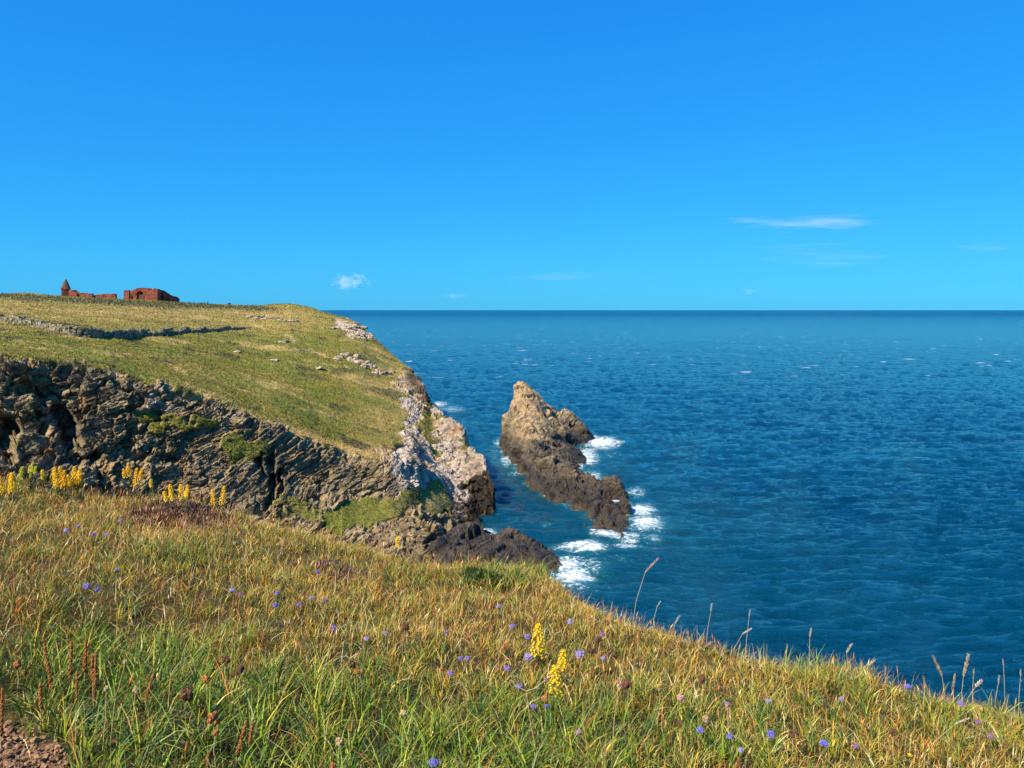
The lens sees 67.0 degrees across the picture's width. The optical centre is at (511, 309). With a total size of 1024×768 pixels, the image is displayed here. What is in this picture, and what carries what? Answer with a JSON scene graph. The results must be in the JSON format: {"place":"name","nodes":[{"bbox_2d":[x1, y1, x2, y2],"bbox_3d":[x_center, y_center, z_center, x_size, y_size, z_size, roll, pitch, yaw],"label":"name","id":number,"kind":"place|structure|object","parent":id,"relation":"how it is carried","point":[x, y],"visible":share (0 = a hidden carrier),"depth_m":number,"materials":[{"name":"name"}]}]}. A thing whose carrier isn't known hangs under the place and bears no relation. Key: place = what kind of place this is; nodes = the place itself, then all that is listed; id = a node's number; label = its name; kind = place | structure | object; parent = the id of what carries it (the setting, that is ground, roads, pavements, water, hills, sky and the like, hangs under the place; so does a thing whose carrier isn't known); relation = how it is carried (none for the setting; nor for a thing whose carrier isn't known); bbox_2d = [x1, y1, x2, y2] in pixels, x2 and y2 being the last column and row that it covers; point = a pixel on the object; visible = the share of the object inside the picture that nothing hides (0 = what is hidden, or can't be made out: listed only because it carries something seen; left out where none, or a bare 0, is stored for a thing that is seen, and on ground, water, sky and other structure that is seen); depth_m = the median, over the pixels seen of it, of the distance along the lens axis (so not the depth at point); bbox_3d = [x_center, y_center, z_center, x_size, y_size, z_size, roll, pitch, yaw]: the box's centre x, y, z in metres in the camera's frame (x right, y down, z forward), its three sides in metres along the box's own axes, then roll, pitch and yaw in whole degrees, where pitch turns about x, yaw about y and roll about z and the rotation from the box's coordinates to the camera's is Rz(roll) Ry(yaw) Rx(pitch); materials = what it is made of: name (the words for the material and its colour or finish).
{"place":"outdoors","nodes":[
{"label":"outdoors","id":0,"kind":"place"},
{"bbox_2d":[0,293,495,564],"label":"headland","id":1,"kind":"structure","parent":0,"point":[69,417],"depth_m":86.07,"materials":[{"name":"green plant"}]},
{"bbox_2d":[60,279,78,296],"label":"ruined tower","id":2,"kind":"structure","parent":1,"relation":"on","point":[65,288],"depth_m":330.00,"materials":[{"name":"red brick"}]},
{"bbox_2d":[78,293,93,297],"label":"ruined wall","id":3,"kind":"structure","parent":1,"relation":"on","point":[85,294],"depth_m":331.00,"materials":[{"name":"red brick"}]},
{"bbox_2d":[93,294,116,298],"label":"ruined wall","id":4,"kind":"structure","parent":1,"relation":"on","point":[113,296],"depth_m":332.00,"materials":[{"name":"red brick"}]},
{"bbox_2d":[0,314,251,338],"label":"stone wall","id":5,"kind":"structure","parent":1,"relation":"on","point":[73,330],"depth_m":126.26,"materials":[{"name":"grey stone"}]},
{"bbox_2d":[124,288,178,301],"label":"ruined building","id":6,"kind":"structure","parent":1,"relation":"on","point":[154,294],"depth_m":333.00,"materials":[{"name":"red brick"}]},
{"bbox_2d":[0,292,485,538],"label":"turf tussocks","id":7,"kind":"object","parent":1,"relation":"on","point":[122,370],"visible":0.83,"depth_m":121.43,"materials":[{"name":"green plant"}]},
{"bbox_2d":[245,314,272,319],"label":"rock outcrop","id":8,"kind":"object","parent":1,"relation":"on","point":[263,317],"visible":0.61,"depth_m":238.18,"materials":[{"name":"grey stone"}]},
{"bbox_2d":[277,318,298,321],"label":"rock outcrop","id":9,"kind":"object","parent":1,"relation":"on","point":[289,320],"visible":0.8,"depth_m":225.24,"materials":[{"name":"grey stone"}]},
{"bbox_2d":[333,352,360,361],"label":"rock outcrop","id":10,"kind":"object","parent":1,"relation":"on","point":[340,356],"visible":0.67,"depth_m":164.24,"materials":[{"name":"grey stone"}]},
{"bbox_2d":[329,325,368,329],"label":"rock outcrop","id":11,"kind":"object","parent":1,"relation":"on","point":[350,327],"visible":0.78,"depth_m":215.82,"materials":[{"name":"grey stone"}]},
{"bbox_2d":[354,333,373,337],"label":"rock outcrop","id":12,"kind":"object","parent":1,"relation":"on","point":[371,335],"visible":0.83,"depth_m":210.32,"materials":[{"name":"grey stone"}]},
{"bbox_2d":[353,360,376,368],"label":"rock outcrop","id":13,"kind":"object","parent":1,"relation":"on","point":[363,363],"visible":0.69,"depth_m":161.89,"materials":[{"name":"grey stone"}]},
{"bbox_2d":[371,368,394,374],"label":"rock outcrop","id":14,"kind":"object","parent":1,"relation":"on","point":[376,372],"visible":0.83,"depth_m":161.98,"materials":[{"name":"grey stone"}]},
{"bbox_2d":[0,471,1023,767],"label":"ground","id":15,"kind":"structure","parent":0,"point":[226,616],"depth_m":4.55,"materials":[{"name":"green plant"}]},
{"bbox_2d":[0,688,3,754],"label":"seed spike","id":16,"kind":"object","parent":15,"relation":"on","point":[1,711],"visible":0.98,"depth_m":2.83,"materials":[{"name":"plant"}]},
{"bbox_2d":[0,466,24,502],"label":"goldenrod","id":17,"kind":"object","parent":15,"relation":"on","point":[11,474],"visible":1,"depth_m":6.79,"materials":[{"name":"yellow plant"}]},
{"bbox_2d":[13,659,21,697],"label":"dried flower","id":18,"kind":"object","parent":15,"relation":"on","point":[16,666],"visible":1,"depth_m":3.28,"materials":[{"name":"plant"}]},
{"bbox_2d":[23,463,39,494],"bbox_3d":[-4.511,1.604,7.268,0.190,0.332,0.145,0,0,33],"label":"goldenrod","id":19,"kind":"object","parent":15,"relation":"on","point":[31,471],"visible":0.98,"depth_m":7.26,"materials":[{"name":"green plant"}]},
{"bbox_2d":[0,720,69,767],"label":"earth crumbs","id":20,"kind":"object","parent":15,"relation":"on","point":[10,763],"visible":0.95,"depth_m":2.83,"materials":[{"name":"brown soil"}]},
{"bbox_2d":[38,682,42,715],"bbox_3d":[-1.891,1.591,3.102,0.018,0.195,0.017,0,0,37],"label":"seed spike","id":21,"kind":"object","parent":15,"relation":"on","point":[40,691],"visible":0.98,"depth_m":3.10,"materials":[{"name":"plant"}]},
{"bbox_2d":[40,467,56,493],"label":"goldenrod","id":22,"kind":"object","parent":15,"relation":"on","point":[42,476],"visible":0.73,"depth_m":7.38,"materials":[{"name":"yellow plant"}]},
{"bbox_2d":[43,643,53,702],"bbox_3d":[-1.964,1.554,3.276,0.048,0.289,0.020,0,0,0],"label":"seed spike","id":23,"kind":"object","parent":15,"relation":"on","point":[48,667],"visible":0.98,"depth_m":3.27,"materials":[{"name":"plant"}]},
{"bbox_2d":[52,466,67,498],"bbox_3d":[-4.159,1.609,7.142,0.154,0.341,0.165,0,0,25],"label":"goldenrod","id":24,"kind":"object","parent":15,"relation":"on","point":[62,478],"visible":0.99,"depth_m":7.13,"materials":[{"name":"yellow plant"}]},
{"bbox_2d":[68,641,72,683],"bbox_3d":[-1.937,1.583,3.391,0.024,0.267,0.020,0,0,0],"label":"seed spike","id":25,"kind":"object","parent":15,"relation":"on","point":[70,668],"visible":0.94,"depth_m":3.39,"materials":[{"name":"plant"}]},
{"bbox_2d":[66,466,84,498],"bbox_3d":[-4.112,1.643,7.278,0.180,0.340,0.172,0,0,0],"label":"goldenrod","id":26,"kind":"object","parent":15,"relation":"on","point":[78,478],"visible":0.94,"depth_m":7.27,"materials":[{"name":"yellow plant"}]},
{"bbox_2d":[75,671,78,706],"bbox_3d":[-1.810,1.601,3.215,0.014,0.196,0.014,0,0,-23],"label":"seed spike","id":27,"kind":"object","parent":15,"relation":"on","point":[76,687],"visible":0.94,"depth_m":3.21,"materials":[{"name":"plant"}]},
{"bbox_2d":[35,696,126,736],"bbox_3d":[-1.733,1.641,3.101,0.309,0.090,0.300,0,0,26],"label":"leaf rosette","id":28,"kind":"object","parent":15,"relation":"on","point":[85,711],"visible":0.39,"depth_m":3.13,"materials":[{"name":"green plant"}]},
{"bbox_2d":[82,637,87,683],"bbox_3d":[-1.941,1.609,3.516,0.022,0.241,0.021,0,0,-37],"label":"seed spike","id":29,"kind":"object","parent":15,"relation":"on","point":[85,654],"visible":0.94,"depth_m":3.51,"materials":[{"name":"plant"}]},
{"bbox_2d":[82,583,90,608],"bbox_3d":[-2.477,1.676,4.497,0.047,0.172,0.050,0,0,0],"label":"scabious","id":30,"kind":"object","parent":15,"relation":"on","point":[85,586],"visible":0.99,"depth_m":4.49,"materials":[{"name":"purple plant"}]},
{"bbox_2d":[90,653,93,681],"bbox_3d":[-1.864,1.633,3.438,0.021,0.214,0.019,0,0,0],"label":"seed spike","id":31,"kind":"object","parent":15,"relation":"on","point":[92,666],"visible":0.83,"depth_m":3.43,"materials":[{"name":"plant"}]},
{"bbox_2d":[92,651,97,711],"bbox_3d":[-1.724,1.560,3.197,0.025,0.304,0.020,0,0,0],"label":"seed spike","id":32,"kind":"object","parent":15,"relation":"on","point":[94,687],"visible":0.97,"depth_m":3.19,"materials":[{"name":"plant"}]},
{"bbox_2d":[102,685,108,746],"bbox_3d":[-1.515,1.530,2.876,0.027,0.262,0.017,0,0,-22],"label":"dried flower","id":33,"kind":"object","parent":15,"relation":"on","point":[106,687],"visible":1,"depth_m":2.88,"materials":[{"name":"plant"}]},
{"bbox_2d":[109,659,127,745],"bbox_3d":[-1.480,1.489,2.907,0.071,0.350,0.020,0,0,0],"label":"dried flower","id":34,"kind":"object","parent":15,"relation":"on","point":[125,661],"visible":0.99,"depth_m":2.90,"materials":[{"name":"plant"}]},
{"bbox_2d":[120,462,143,502],"bbox_3d":[-3.718,1.706,7.575,0.250,0.418,0.153,0,0,0],"label":"goldenrod","id":35,"kind":"object","parent":15,"relation":"on","point":[135,474],"visible":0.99,"depth_m":7.58,"materials":[{"name":"yellow plant"}]},
{"bbox_2d":[130,686,137,731],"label":"dried flower","id":36,"kind":"object","parent":15,"relation":"on","point":[135,690],"visible":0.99,"depth_m":2.97,"materials":[{"name":"plant"}]},
{"bbox_2d":[144,674,153,711],"bbox_3d":[-1.521,1.620,3.240,0.042,0.189,0.020,0,0,0],"label":"seed spike","id":37,"kind":"object","parent":15,"relation":"on","point":[147,693],"visible":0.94,"depth_m":3.23,"materials":[{"name":"plant"}]},
{"bbox_2d":[149,479,152,500],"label":"goldenrod","id":38,"kind":"object","parent":15,"relation":"on","point":[150,484],"visible":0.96,"depth_m":7.22,"materials":[{"name":"yellow plant"}]},
{"bbox_2d":[162,484,189,514],"bbox_3d":[-3.058,1.751,7.087,0.259,0.322,0.165,0,0,0],"label":"goldenrod","id":39,"kind":"object","parent":15,"relation":"on","point":[186,493],"visible":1,"depth_m":7.07,"materials":[{"name":"yellow plant"}]},
{"bbox_2d":[118,498,238,531],"bbox_3d":[-3.011,1.902,7.030,1.096,0.279,0.842,0,0,0],"label":"heather mound","id":40,"kind":"object","parent":15,"relation":"on","point":[165,503],"visible":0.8,"depth_m":7.00,"materials":[{"name":"plant"}]},
{"bbox_2d":[180,686,193,726],"bbox_3d":[-1.337,1.646,3.181,0.051,0.200,0.055,0,0,-20],"label":"dried flower","id":41,"kind":"object","parent":15,"relation":"on","point":[186,696],"visible":0.95,"depth_m":3.16,"materials":[{"name":"plant"}]},
{"bbox_2d":[201,674,209,711],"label":"dried flower","id":42,"kind":"object","parent":15,"relation":"on","point":[205,678],"visible":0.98,"depth_m":3.32,"materials":[{"name":"plant"}]},
{"bbox_2d":[202,519,211,587],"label":"seeding grass","id":43,"kind":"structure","parent":15,"relation":"on","point":[207,547],"depth_m":5.12,"materials":[{"name":"plant"}]},
{"bbox_2d":[206,750,209,767],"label":"seed spike","id":44,"kind":"object","parent":15,"relation":"on","point":[208,760],"visible":0.94,"depth_m":2.75,"materials":[{"name":"plant"}]},
{"bbox_2d":[207,711,218,756],"bbox_3d":[-1.149,1.636,2.968,0.044,0.197,0.039,0,0,-30],"label":"dried flower","id":45,"kind":"object","parent":15,"relation":"on","point":[212,717],"visible":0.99,"depth_m":2.96,"materials":[{"name":"plant"}]},
{"bbox_2d":[213,728,218,765],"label":"dried flower","id":46,"kind":"object","parent":15,"relation":"on","point":[215,732],"visible":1,"depth_m":2.85,"materials":[{"name":"plant"}]},
{"bbox_2d":[210,486,226,514],"bbox_3d":[-2.763,1.815,7.297,0.171,0.307,0.124,0,0,0],"label":"goldenrod","id":47,"kind":"object","parent":15,"relation":"on","point":[222,494],"visible":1,"depth_m":7.29,"materials":[{"name":"yellow plant"}]},
{"bbox_2d":[222,656,229,681],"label":"dried flower","id":48,"kind":"object","parent":15,"relation":"on","point":[225,659],"visible":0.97,"depth_m":3.68,"materials":[{"name":"plant"}]},
{"bbox_2d":[235,665,244,691],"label":"dried flower","id":49,"kind":"object","parent":15,"relation":"on","point":[241,669],"visible":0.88,"depth_m":3.57,"materials":[{"name":"plant"}]},
{"bbox_2d":[235,720,246,767],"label":"seed spike","id":50,"kind":"object","parent":15,"relation":"on","point":[241,739],"visible":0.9,"depth_m":2.89,"materials":[{"name":"plant"}]},
{"bbox_2d":[247,722,253,766],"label":"seed spike","id":51,"kind":"object","parent":15,"relation":"on","point":[251,731],"visible":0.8,"depth_m":2.95,"materials":[{"name":"plant"}]},
{"bbox_2d":[264,685,285,757],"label":"seeding grass","id":52,"kind":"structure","parent":15,"relation":"on","point":[273,717],"depth_m":3.02,"materials":[{"name":"plant"}]},
{"bbox_2d":[320,627,336,689],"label":"seeding grass","id":53,"kind":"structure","parent":15,"relation":"on","point":[327,658],"depth_m":3.64,"materials":[{"name":"plant"}]},
{"bbox_2d":[280,556,377,579],"bbox_3d":[-1.486,2.075,6.199,0.808,0.203,0.355,0,0,0],"label":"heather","id":54,"kind":"object","parent":15,"relation":"on","point":[319,561],"visible":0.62,"depth_m":6.21,"materials":[{"name":"brown plant"}]},
{"bbox_2d":[335,737,342,765],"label":"dried flower","id":55,"kind":"object","parent":15,"relation":"on","point":[338,740],"visible":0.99,"depth_m":2.96,"materials":[{"name":"plant"}]},
{"bbox_2d":[348,658,355,692],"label":"dried flower","id":56,"kind":"object","parent":15,"relation":"on","point":[351,662],"visible":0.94,"depth_m":3.86,"materials":[{"name":"plant"}]},
{"bbox_2d":[392,536,403,566],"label":"goldenrod","id":57,"kind":"object","parent":15,"relation":"on","point":[397,542],"visible":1,"depth_m":6.64,"materials":[{"name":"yellow plant"}]},
{"bbox_2d":[400,709,406,735],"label":"dried flower","id":58,"kind":"object","parent":15,"relation":"on","point":[403,712],"visible":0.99,"depth_m":3.35,"materials":[{"name":"plant"}]},
{"bbox_2d":[401,622,408,643],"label":"dried flower","id":59,"kind":"object","parent":15,"relation":"on","point":[404,625],"visible":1,"depth_m":4.48,"materials":[{"name":"plant"}]},
{"bbox_2d":[428,758,438,767],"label":"scabious","id":60,"kind":"object","parent":15,"relation":"on","point":[436,761],"visible":0.95,"depth_m":2.94,"materials":[{"name":"blue plant"}]},
{"bbox_2d":[444,657,468,719],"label":"seeding grass","id":61,"kind":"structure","parent":15,"relation":"on","point":[454,689],"depth_m":3.51,"materials":[{"name":"plant"}]},
{"bbox_2d":[457,656,462,681],"bbox_3d":[-0.281,1.967,4.208,0.032,0.166,0.031,0,0,0],"label":"scabious","id":62,"kind":"object","parent":15,"relation":"on","point":[460,657],"visible":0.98,"depth_m":4.21,"materials":[{"name":"purple plant"}]},
{"bbox_2d":[453,564,511,590],"bbox_3d":[-0.257,2.246,6.489,0.519,0.209,0.399,0,0,0],"label":"leafy cushion","id":63,"kind":"object","parent":15,"relation":"on","point":[476,570],"visible":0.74,"depth_m":6.46,"materials":[{"name":"green plant"}]},
{"bbox_2d":[498,602,504,666],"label":"seeding grass","id":64,"kind":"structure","parent":15,"relation":"on","point":[500,635],"depth_m":4.37,"materials":[{"name":"plant"}]},
{"bbox_2d":[504,666,509,690],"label":"scabious","id":65,"kind":"object","parent":15,"relation":"on","point":[506,668],"visible":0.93,"depth_m":4.07,"materials":[{"name":"purple plant"}]},
{"bbox_2d":[524,634,530,652],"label":"scabious","id":66,"kind":"object","parent":15,"relation":"on","point":[527,636],"visible":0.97,"depth_m":4.71,"materials":[{"name":"purple plant"}]},
{"bbox_2d":[511,680,544,752],"bbox_3d":[0.070,1.787,3.353,0.150,0.364,0.004,0,0,0],"label":"dry stalk","id":67,"kind":"object","parent":15,"relation":"on","point":[528,706],"visible":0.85,"depth_m":3.35,"materials":[{"name":"plant"}]},
{"bbox_2d":[524,653,531,676],"bbox_3d":[0.091,2.052,4.423,0.050,0.173,0.056,0,0,0],"label":"scabious","id":68,"kind":"object","parent":15,"relation":"on","point":[527,656],"visible":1,"depth_m":4.42,"materials":[{"name":"purple plant"}]},
{"bbox_2d":[529,623,549,664],"bbox_3d":[0.157,2.019,4.628,0.121,0.294,0.121,0,0,34],"label":"goldenrod","id":69,"kind":"object","parent":15,"relation":"on","point":[537,643],"visible":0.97,"depth_m":4.62,"materials":[{"name":"yellow plant"}]},
{"bbox_2d":[541,694,548,716],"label":"dried flower","id":70,"kind":"object","parent":15,"relation":"on","point":[546,699],"visible":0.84,"depth_m":3.78,"materials":[{"name":"plant"}]},
{"bbox_2d":[548,649,573,709],"bbox_3d":[0.252,1.955,4.074,0.156,0.339,0.131,0,0,22],"label":"goldenrod","id":71,"kind":"object","parent":15,"relation":"on","point":[562,666],"visible":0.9,"depth_m":4.07,"materials":[{"name":"yellow plant"}]},
{"bbox_2d":[575,650,584,670],"bbox_3d":[0.404,2.102,4.580,0.063,0.178,0.060,0,0,40],"label":"scabious","id":72,"kind":"object","parent":15,"relation":"on","point":[579,653],"visible":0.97,"depth_m":4.57,"materials":[{"name":"purple plant"}]},
{"bbox_2d":[588,647,593,674],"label":"dried flower","id":73,"kind":"object","parent":15,"relation":"on","point":[590,650],"visible":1,"depth_m":4.60,"materials":[{"name":"plant"}]},
{"bbox_2d":[594,636,601,662],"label":"dried flower","id":74,"kind":"object","parent":15,"relation":"on","point":[598,640],"visible":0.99,"depth_m":4.93,"materials":[{"name":"plant"}]},
{"bbox_2d":[611,661,622,761],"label":"seeding grass","id":75,"kind":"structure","parent":15,"relation":"on","point":[615,709],"depth_m":3.48,"materials":[{"name":"plant"}]},
{"bbox_2d":[622,678,631,710],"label":"dried flower","id":76,"kind":"object","parent":15,"relation":"on","point":[627,683],"visible":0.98,"depth_m":4.16,"materials":[{"name":"plant"}]},
{"bbox_2d":[632,557,658,625],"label":"seeding grass","id":77,"kind":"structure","parent":15,"relation":"on","point":[652,564],"depth_m":5.94,"materials":[{"name":"plant"}]},
{"bbox_2d":[677,720,682,753],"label":"dried flower","id":78,"kind":"object","parent":15,"relation":"on","point":[680,723],"visible":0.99,"depth_m":3.76,"materials":[{"name":"plant"}]},
{"bbox_2d":[677,693,683,718],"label":"dried flower","id":79,"kind":"object","parent":15,"relation":"on","point":[680,697],"visible":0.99,"depth_m":4.05,"materials":[{"name":"plant"}]},
{"bbox_2d":[696,726,703,754],"bbox_3d":[0.907,2.096,3.729,0.038,0.166,0.039,0,0,0],"label":"scabious","id":80,"kind":"object","parent":15,"relation":"on","point":[700,729],"visible":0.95,"depth_m":3.73,"materials":[{"name":"blue plant"}]},
{"bbox_2d":[698,674,705,701],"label":"dried flower","id":81,"kind":"object","parent":15,"relation":"on","point":[702,678],"visible":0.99,"depth_m":4.38,"materials":[{"name":"plant"}]},
{"bbox_2d":[702,715,714,732],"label":"dried flower","id":82,"kind":"object","parent":15,"relation":"on","point":[706,718],"visible":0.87,"depth_m":3.98,"materials":[{"name":"plant"}]},
{"bbox_2d":[675,638,745,664],"bbox_3d":[1.450,2.492,5.584,0.640,0.237,0.202,0,0,0],"label":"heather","id":83,"kind":"object","parent":15,"relation":"on","point":[719,650],"visible":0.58,"depth_m":5.57,"materials":[{"name":"brown plant"}]},
{"bbox_2d":[726,705,729,733],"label":"seed spike","id":84,"kind":"object","parent":15,"relation":"on","point":[728,722],"visible":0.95,"depth_m":4.00,"materials":[{"name":"plant"}]},
{"bbox_2d":[727,733,732,757],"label":"scabious","id":85,"kind":"object","parent":15,"relation":"on","point":[729,735],"visible":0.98,"depth_m":3.66,"materials":[{"name":"blue plant"}]},
{"bbox_2d":[767,730,774,760],"bbox_3d":[1.261,2.137,3.769,0.041,0.168,0.043,0,0,37],"label":"scabious","id":86,"kind":"object","parent":15,"relation":"on","point":[771,734],"visible":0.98,"depth_m":3.76,"materials":[{"name":"blue plant"}]},
{"bbox_2d":[789,729,796,761],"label":"dried flower","id":87,"kind":"object","parent":15,"relation":"on","point":[792,732],"visible":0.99,"depth_m":3.79,"materials":[{"name":"plant"}]},
{"bbox_2d":[819,739,827,766],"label":"scabious","id":88,"kind":"object","parent":15,"relation":"on","point":[823,742],"visible":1,"depth_m":3.77,"materials":[{"name":"blue plant"}]},
{"bbox_2d":[852,743,859,766],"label":"scabious","id":89,"kind":"object","parent":15,"relation":"on","point":[854,745],"visible":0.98,"depth_m":3.80,"materials":[{"name":"pink plant"}]},
{"bbox_2d":[889,728,896,745],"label":"dried flower","id":90,"kind":"object","parent":15,"relation":"on","point":[893,731],"visible":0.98,"depth_m":4.04,"materials":[{"name":"plant"}]},
{"bbox_2d":[932,655,944,699],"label":"seeding grass","id":91,"kind":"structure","parent":15,"relation":"on","point":[938,667],"depth_m":5.19,"materials":[{"name":"plant"}]},
{"bbox_2d":[920,718,969,765],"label":"seeding grass","id":92,"kind":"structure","parent":15,"relation":"on","point":[963,720],"depth_m":4.01,"materials":[{"name":"plant"}]},
{"bbox_2d":[957,700,964,724],"bbox_3d":[2.741,2.473,4.723,0.042,0.171,0.041,0,0,0],"label":"scabious","id":93,"kind":"object","parent":15,"relation":"on","point":[962,702],"visible":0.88,"depth_m":4.71,"materials":[{"name":"purple plant"}]},
{"bbox_2d":[961,654,969,699],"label":"seeding grass","id":94,"kind":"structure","parent":15,"relation":"on","point":[965,665],"depth_m":5.20,"materials":[{"name":"plant"}]},
{"bbox_2d":[975,719,980,741],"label":"scabious","id":95,"kind":"object","parent":15,"relation":"on","point":[977,721],"visible":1,"depth_m":4.37,"materials":[{"name":"purple plant"}]},
{"bbox_2d":[987,733,994,759],"bbox_3d":[2.615,2.396,4.223,0.034,0.167,0.036,0,0,0],"label":"scabious","id":96,"kind":"object","parent":15,"relation":"on","point":[990,735],"visible":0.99,"depth_m":4.22,"materials":[{"name":"pink plant"}]},
{"bbox_2d":[0,0,1023,309],"label":"sky","id":97,"kind":"structure","parent":0,"point":[319,154],"materials":[{"name":"blue"}]},
{"bbox_2d":[555,585,584,604],"bbox_3d":[0.597,2.755,7.136,0.452,0.490,0.223,0,0,0],"label":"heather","id":98,"kind":"object","parent":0,"point":[573,594],"visible":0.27,"depth_m":7.12,"materials":[{"name":"brown plant"}]},
{"bbox_2d":[318,310,1023,717],"bbox_3d":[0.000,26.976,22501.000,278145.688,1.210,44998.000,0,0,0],"label":"sea","id":99,"kind":"structure","parent":0,"point":[838,482],"depth_m":132.72,"materials":[{"name":"liquid"}]},
{"bbox_2d":[416,521,562,571],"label":"rock ledge","id":100,"kind":"object","parent":99,"relation":"in","point":[462,538],"visible":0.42,"depth_m":82.67,"materials":[{"name":"grey stone"}]},
{"bbox_2d":[499,381,631,537],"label":"sea stack","id":101,"kind":"object","parent":99,"relation":"in","point":[540,438],"visible":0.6,"depth_m":127.45,"materials":[{"name":"grey stone"}]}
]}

